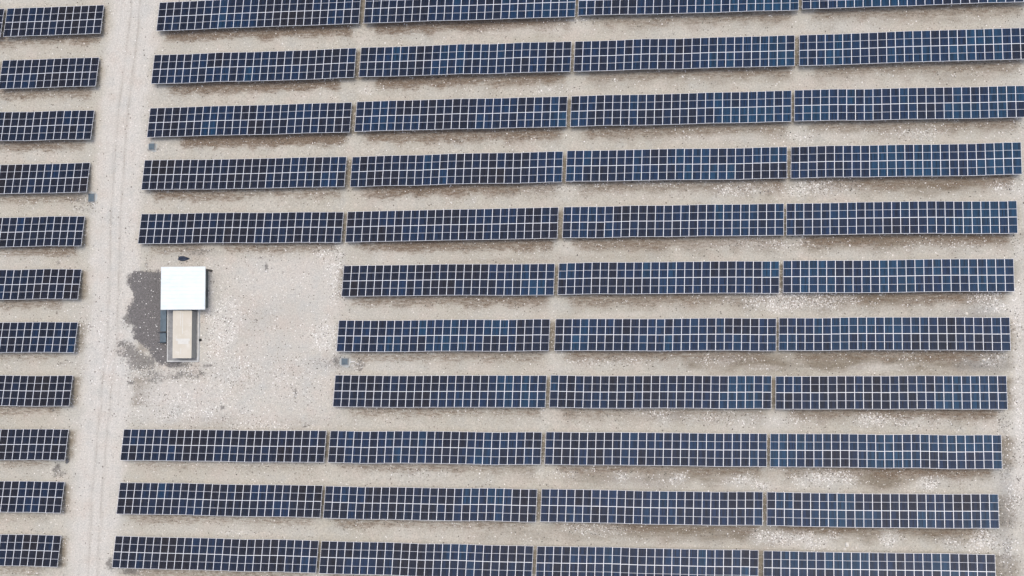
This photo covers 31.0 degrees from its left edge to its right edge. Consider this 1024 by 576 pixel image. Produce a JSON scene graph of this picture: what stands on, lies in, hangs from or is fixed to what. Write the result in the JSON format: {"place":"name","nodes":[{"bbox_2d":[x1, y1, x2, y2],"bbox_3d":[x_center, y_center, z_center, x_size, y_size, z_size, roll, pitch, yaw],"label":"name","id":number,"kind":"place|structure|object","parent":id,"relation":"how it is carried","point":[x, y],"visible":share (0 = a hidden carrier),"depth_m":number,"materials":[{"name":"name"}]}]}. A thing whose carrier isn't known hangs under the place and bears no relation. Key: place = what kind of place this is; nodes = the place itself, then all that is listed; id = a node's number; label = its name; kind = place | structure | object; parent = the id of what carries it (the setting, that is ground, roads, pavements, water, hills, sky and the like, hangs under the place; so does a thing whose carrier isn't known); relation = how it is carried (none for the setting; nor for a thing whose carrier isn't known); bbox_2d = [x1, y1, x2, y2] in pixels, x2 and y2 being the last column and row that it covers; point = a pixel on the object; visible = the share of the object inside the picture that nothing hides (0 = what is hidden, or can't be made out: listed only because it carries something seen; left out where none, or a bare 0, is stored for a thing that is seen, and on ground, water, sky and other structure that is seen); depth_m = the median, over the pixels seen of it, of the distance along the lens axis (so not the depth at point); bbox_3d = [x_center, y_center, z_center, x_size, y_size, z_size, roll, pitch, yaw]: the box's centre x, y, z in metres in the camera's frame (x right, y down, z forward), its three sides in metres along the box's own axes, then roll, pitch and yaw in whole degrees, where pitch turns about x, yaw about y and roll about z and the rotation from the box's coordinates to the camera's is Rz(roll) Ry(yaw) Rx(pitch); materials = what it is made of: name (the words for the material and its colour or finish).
{"place":"outdoors","nodes":[
{"label":"outdoors","id":0,"kind":"place"},
{"bbox_2d":[68,0,159,575],"bbox_3d":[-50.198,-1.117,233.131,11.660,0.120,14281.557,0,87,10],"label":"dirt road","id":1,"kind":"structure","parent":0,"point":[96,493],"depth_m":233.11,"materials":[{"name":"soil"}]},
{"bbox_2d":[0,0,1023,575],"bbox_3d":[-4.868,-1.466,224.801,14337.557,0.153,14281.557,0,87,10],"label":"ground","id":2,"kind":"structure","parent":0,"point":[294,264],"depth_m":223.78,"materials":[{"name":"soil"}]},
{"bbox_2d":[0,9,3,35],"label":"solar array","id":3,"kind":"object","parent":2,"relation":"on","point":[1,15],"visible":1,"depth_m":236.64,"materials":[{"name":"blue"}]},
{"bbox_2d":[0,534,60,566],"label":"solar array","id":4,"kind":"object","parent":2,"relation":"on","point":[29,550],"visible":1,"depth_m":231.97,"materials":[{"name":"blue"}]},
{"bbox_2d":[0,481,64,512],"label":"solar array","id":5,"kind":"object","parent":2,"relation":"on","point":[31,496],"visible":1,"depth_m":232.27,"materials":[{"name":"blue"}]},
{"bbox_2d":[0,429,68,459],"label":"solar array","id":6,"kind":"object","parent":2,"relation":"on","point":[33,444],"visible":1,"depth_m":232.63,"materials":[{"name":"blue"}]},
{"bbox_2d":[0,375,72,405],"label":"solar array","id":7,"kind":"object","parent":2,"relation":"on","point":[17,390],"visible":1,"depth_m":232.94,"materials":[{"name":"blue"}]},
{"bbox_2d":[0,322,78,352],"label":"solar array","id":8,"kind":"object","parent":2,"relation":"on","point":[59,337],"visible":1,"depth_m":233.24,"materials":[{"name":"blue"}]},
{"bbox_2d":[0,269,81,299],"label":"solar array","id":9,"kind":"object","parent":2,"relation":"on","point":[41,284],"visible":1,"depth_m":233.57,"materials":[{"name":"blue"}]},
{"bbox_2d":[0,216,85,246],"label":"solar array","id":10,"kind":"object","parent":2,"relation":"on","point":[42,231],"visible":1,"depth_m":233.91,"materials":[{"name":"blue"}]},
{"bbox_2d":[0,163,90,193],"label":"solar array","id":11,"kind":"object","parent":2,"relation":"on","point":[44,178],"visible":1,"depth_m":234.24,"materials":[{"name":"blue"}]},
{"bbox_2d":[0,110,94,140],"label":"solar array","id":12,"kind":"object","parent":2,"relation":"on","point":[43,125],"visible":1,"depth_m":234.54,"materials":[{"name":"blue"}]},
{"bbox_2d":[0,57,99,88],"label":"solar array","id":13,"kind":"object","parent":2,"relation":"on","point":[60,72],"visible":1,"depth_m":234.84,"materials":[{"name":"blue"}]},
{"bbox_2d":[3,5,104,36],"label":"solar array","id":14,"kind":"object","parent":2,"relation":"on","point":[63,20],"visible":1,"depth_m":235.12,"materials":[{"name":"blue"}]},
{"bbox_2d":[88,191,97,202],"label":"cable pit","id":15,"kind":"object","parent":2,"relation":"on","point":[92,196],"visible":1,"depth_m":234.02,"materials":[{"name":"concrete"}]},
{"bbox_2d":[148,141,157,151],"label":"cable pit","id":16,"kind":"object","parent":2,"relation":"on","point":[152,146],"visible":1,"depth_m":232.94,"materials":[{"name":"concrete"}]},
{"bbox_2d":[128,271,181,365],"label":"dark gravel","id":17,"kind":"structure","parent":2,"relation":"on","point":[146,284],"depth_m":232.11,"materials":[{"name":"gravel"}]},
{"bbox_2d":[158,332,166,342],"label":"steel steps","id":18,"kind":"structure","parent":17,"relation":"on","point":[162,337],"depth_m":231.24,"materials":[{"name":"grey metal"}]},
{"bbox_2d":[160,310,166,330],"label":"metal platform","id":19,"kind":"structure","parent":17,"relation":"on","point":[163,313],"depth_m":231.43,"materials":[{"name":"grey metal"}]},
{"bbox_2d":[167,310,199,361],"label":"concrete plinth","id":20,"kind":"structure","parent":2,"relation":"on","point":[170,358],"depth_m":230.77,"materials":[{"name":"grey concrete"}]},
{"bbox_2d":[173,310,196,357],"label":"shipping container","id":21,"kind":"object","parent":20,"relation":"on","point":[184,332],"visible":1,"depth_m":228.77,"materials":[{"name":"beige metal"}]},
{"bbox_2d":[178,256,189,260],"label":"tarpaulin","id":22,"kind":"object","parent":2,"relation":"on","point":[182,258],"visible":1,"depth_m":231.47,"materials":[{"name":"plastic"}]},
{"bbox_2d":[161,266,212,309],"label":"equipment hut","id":23,"kind":"object","parent":2,"relation":"on","point":[184,288],"visible":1,"depth_m":228.11,"materials":[{"name":"white metal"}]},
{"bbox_2d":[112,536,318,572],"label":"solar array","id":24,"kind":"object","parent":2,"relation":"on","point":[240,555],"visible":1,"depth_m":227.53,"materials":[{"name":"blue"}]},
{"bbox_2d":[116,483,323,517],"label":"solar array","id":25,"kind":"object","parent":2,"relation":"on","point":[232,500],"visible":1,"depth_m":227.76,"materials":[{"name":"blue"}]},
{"bbox_2d":[120,429,326,462],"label":"solar array","id":26,"kind":"object","parent":2,"relation":"on","point":[206,445],"visible":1,"depth_m":228.07,"materials":[{"name":"blue"}]},
{"bbox_2d":[138,212,344,243],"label":"solar array","id":27,"kind":"object","parent":2,"relation":"on","point":[290,227],"visible":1,"depth_m":229.13,"materials":[{"name":"blue"}]},
{"bbox_2d":[141,157,346,189],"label":"solar array","id":28,"kind":"object","parent":2,"relation":"on","point":[295,172],"visible":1,"depth_m":229.42,"materials":[{"name":"blue"}]},
{"bbox_2d":[147,102,352,137],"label":"solar array","id":29,"kind":"object","parent":2,"relation":"on","point":[244,120],"visible":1,"depth_m":229.67,"materials":[{"name":"blue"}]},
{"bbox_2d":[151,48,356,83],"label":"solar array","id":30,"kind":"object","parent":2,"relation":"on","point":[258,66],"visible":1,"depth_m":229.96,"materials":[{"name":"blue"}]},
{"bbox_2d":[156,0,360,30],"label":"solar array","id":31,"kind":"object","parent":2,"relation":"on","point":[195,15],"visible":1,"depth_m":230.28,"materials":[{"name":"blue"}]},
{"bbox_2d":[340,357,350,367],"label":"cable pit","id":32,"kind":"object","parent":2,"relation":"on","point":[345,361],"visible":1,"depth_m":226.96,"materials":[{"name":"concrete"}]},
{"bbox_2d":[319,541,533,575],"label":"solar array","id":33,"kind":"object","parent":2,"relation":"on","point":[398,559],"visible":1,"depth_m":222.74,"materials":[{"name":"blue"}]},
{"bbox_2d":[323,486,537,521],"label":"solar array","id":34,"kind":"object","parent":2,"relation":"on","point":[404,503],"visible":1,"depth_m":222.95,"materials":[{"name":"blue"}]},
{"bbox_2d":[328,431,542,464],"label":"solar array","id":35,"kind":"object","parent":2,"relation":"on","point":[424,447],"visible":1,"depth_m":223.24,"materials":[{"name":"blue"}]},
{"bbox_2d":[332,375,546,407],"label":"solar array","id":36,"kind":"object","parent":2,"relation":"on","point":[529,391],"visible":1,"depth_m":223.47,"materials":[{"name":"blue"}]},
{"bbox_2d":[336,319,550,351],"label":"solar array","id":37,"kind":"object","parent":2,"relation":"on","point":[428,335],"visible":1,"depth_m":223.77,"materials":[{"name":"blue"}]},
{"bbox_2d":[341,264,554,296],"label":"solar array","id":38,"kind":"object","parent":2,"relation":"on","point":[434,279],"visible":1,"depth_m":224.04,"materials":[{"name":"blue"}]},
{"bbox_2d":[345,207,558,241],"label":"solar array","id":39,"kind":"object","parent":2,"relation":"on","point":[422,225],"visible":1,"depth_m":224.28,"materials":[{"name":"blue"}]},
{"bbox_2d":[350,151,562,186],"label":"solar array","id":40,"kind":"object","parent":2,"relation":"on","point":[412,170],"visible":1,"depth_m":224.58,"materials":[{"name":"blue"}]},
{"bbox_2d":[354,96,567,131],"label":"solar array","id":41,"kind":"object","parent":2,"relation":"on","point":[518,112],"visible":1,"depth_m":224.81,"materials":[{"name":"blue"}]},
{"bbox_2d":[358,41,571,76],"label":"solar array","id":42,"kind":"object","parent":2,"relation":"on","point":[427,60],"visible":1,"depth_m":225.06,"materials":[{"name":"blue"}]},
{"bbox_2d":[363,0,576,22],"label":"solar array","id":43,"kind":"object","parent":2,"relation":"on","point":[383,11],"visible":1,"depth_m":225.37,"materials":[{"name":"blue"}]},
{"bbox_2d":[0,0,1023,575],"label":"white stones","id":44,"kind":"object","parent":2,"relation":"on","point":[568,300],"visible":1,"depth_m":221.24,"materials":[{"name":"white stone"}]},
{"bbox_2d":[0,0,1023,575],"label":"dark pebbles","id":45,"kind":"object","parent":2,"relation":"on","point":[578,304],"visible":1,"depth_m":221.96,"materials":[{"name":"grey stone"}]},
{"bbox_2d":[536,546,757,575],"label":"solar array","id":46,"kind":"object","parent":2,"relation":"on","point":[567,561],"visible":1,"depth_m":218.08,"materials":[{"name":"glass-covered silicon cells"},{"name":"aluminium"},{"name":"galvanised steel"}]},
{"bbox_2d":[540,489,763,525],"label":"solar array","id":47,"kind":"object","parent":2,"relation":"on","point":[681,511],"visible":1,"depth_m":218.12,"materials":[{"name":"glass-covered silicon cells"},{"name":"aluminium"},{"name":"galvanised steel"}]},
{"bbox_2d":[544,432,767,466],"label":"solar array","id":48,"kind":"object","parent":2,"relation":"on","point":[598,449],"visible":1,"depth_m":218.36,"materials":[{"name":"glass-covered silicon cells"},{"name":"aluminium"},{"name":"galvanised steel"}]},
{"bbox_2d":[549,375,771,408],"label":"solar array","id":49,"kind":"object","parent":2,"relation":"on","point":[733,393],"visible":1,"depth_m":218.67,"materials":[{"name":"glass-covered silicon cells"},{"name":"aluminium"},{"name":"galvanised steel"}]},
{"bbox_2d":[554,318,776,350],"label":"solar array","id":50,"kind":"object","parent":2,"relation":"on","point":[755,334],"visible":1,"depth_m":218.86,"materials":[{"name":"glass-covered silicon cells"},{"name":"aluminium"},{"name":"galvanised steel"}]},
{"bbox_2d":[557,261,779,294],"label":"solar array","id":51,"kind":"object","parent":2,"relation":"on","point":[762,277],"visible":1,"depth_m":219.22,"materials":[{"name":"glass-covered silicon cells"},{"name":"aluminium"},{"name":"galvanised steel"}]},
{"bbox_2d":[562,204,784,237],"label":"solar array","id":52,"kind":"object","parent":2,"relation":"on","point":[746,219],"visible":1,"depth_m":219.46,"materials":[{"name":"glass-covered silicon cells"},{"name":"aluminium"},{"name":"galvanised steel"}]},
{"bbox_2d":[565,147,787,181],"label":"solar array","id":53,"kind":"object","parent":2,"relation":"on","point":[719,164],"visible":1,"depth_m":219.70,"materials":[{"name":"glass-covered silicon cells"},{"name":"aluminium"},{"name":"galvanised steel"}]},
{"bbox_2d":[570,90,791,126],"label":"solar array","id":54,"kind":"object","parent":2,"relation":"on","point":[748,107],"visible":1,"depth_m":219.99,"materials":[{"name":"glass-covered silicon cells"},{"name":"aluminium"},{"name":"galvanised steel"}]},
{"bbox_2d":[573,35,795,71],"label":"solar array","id":55,"kind":"object","parent":2,"relation":"on","point":[769,51],"visible":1,"depth_m":220.27,"materials":[{"name":"glass-covered silicon cells"},{"name":"aluminium"},{"name":"galvanised steel"}]},
{"bbox_2d":[577,0,799,15],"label":"solar array","id":56,"kind":"object","parent":2,"relation":"on","point":[602,7],"visible":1,"depth_m":220.47,"materials":[{"name":"glass-covered silicon cells"},{"name":"aluminium"},{"name":"galvanised steel"}]},
{"bbox_2d":[763,551,996,575],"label":"solar array","id":57,"kind":"object","parent":2,"relation":"on","point":[780,563],"visible":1,"depth_m":213.26,"materials":[{"name":"blue"}]},
{"bbox_2d":[766,492,999,527],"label":"solar array","id":58,"kind":"object","parent":2,"relation":"on","point":[845,510],"visible":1,"depth_m":213.29,"materials":[{"name":"blue"}]},
{"bbox_2d":[769,434,1001,468],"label":"solar array","id":59,"kind":"object","parent":2,"relation":"on","point":[856,450],"visible":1,"depth_m":213.58,"materials":[{"name":"blue"}]},
{"bbox_2d":[775,376,1007,408],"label":"solar array","id":60,"kind":"object","parent":2,"relation":"on","point":[844,392],"visible":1,"depth_m":213.82,"materials":[{"name":"blue"}]},
{"bbox_2d":[778,317,1010,350],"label":"solar array","id":61,"kind":"object","parent":2,"relation":"on","point":[904,333],"visible":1,"depth_m":214.08,"materials":[{"name":"blue"}]},
{"bbox_2d":[782,259,1014,292],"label":"solar array","id":62,"kind":"object","parent":2,"relation":"on","point":[930,275],"visible":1,"depth_m":214.40,"materials":[{"name":"blue"}]},
{"bbox_2d":[785,201,1017,234],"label":"solar array","id":63,"kind":"object","parent":2,"relation":"on","point":[988,217],"visible":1,"depth_m":214.61,"materials":[{"name":"blue"}]},
{"bbox_2d":[790,142,1022,177],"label":"solar array","id":64,"kind":"object","parent":2,"relation":"on","point":[863,161],"visible":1,"depth_m":214.92,"materials":[{"name":"blue"}]},
{"bbox_2d":[793,86,1023,120],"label":"solar array","id":65,"kind":"object","parent":2,"relation":"on","point":[935,103],"visible":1,"depth_m":215.16,"materials":[{"name":"blue"}]},
{"bbox_2d":[798,28,1023,65],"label":"solar array","id":66,"kind":"object","parent":2,"relation":"on","point":[875,47],"visible":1,"depth_m":215.47,"materials":[{"name":"blue"}]},
{"bbox_2d":[801,0,1023,8],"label":"solar array","id":67,"kind":"object","parent":2,"relation":"on","point":[814,4],"visible":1,"depth_m":216.04,"materials":[{"name":"blue"}]}
]}

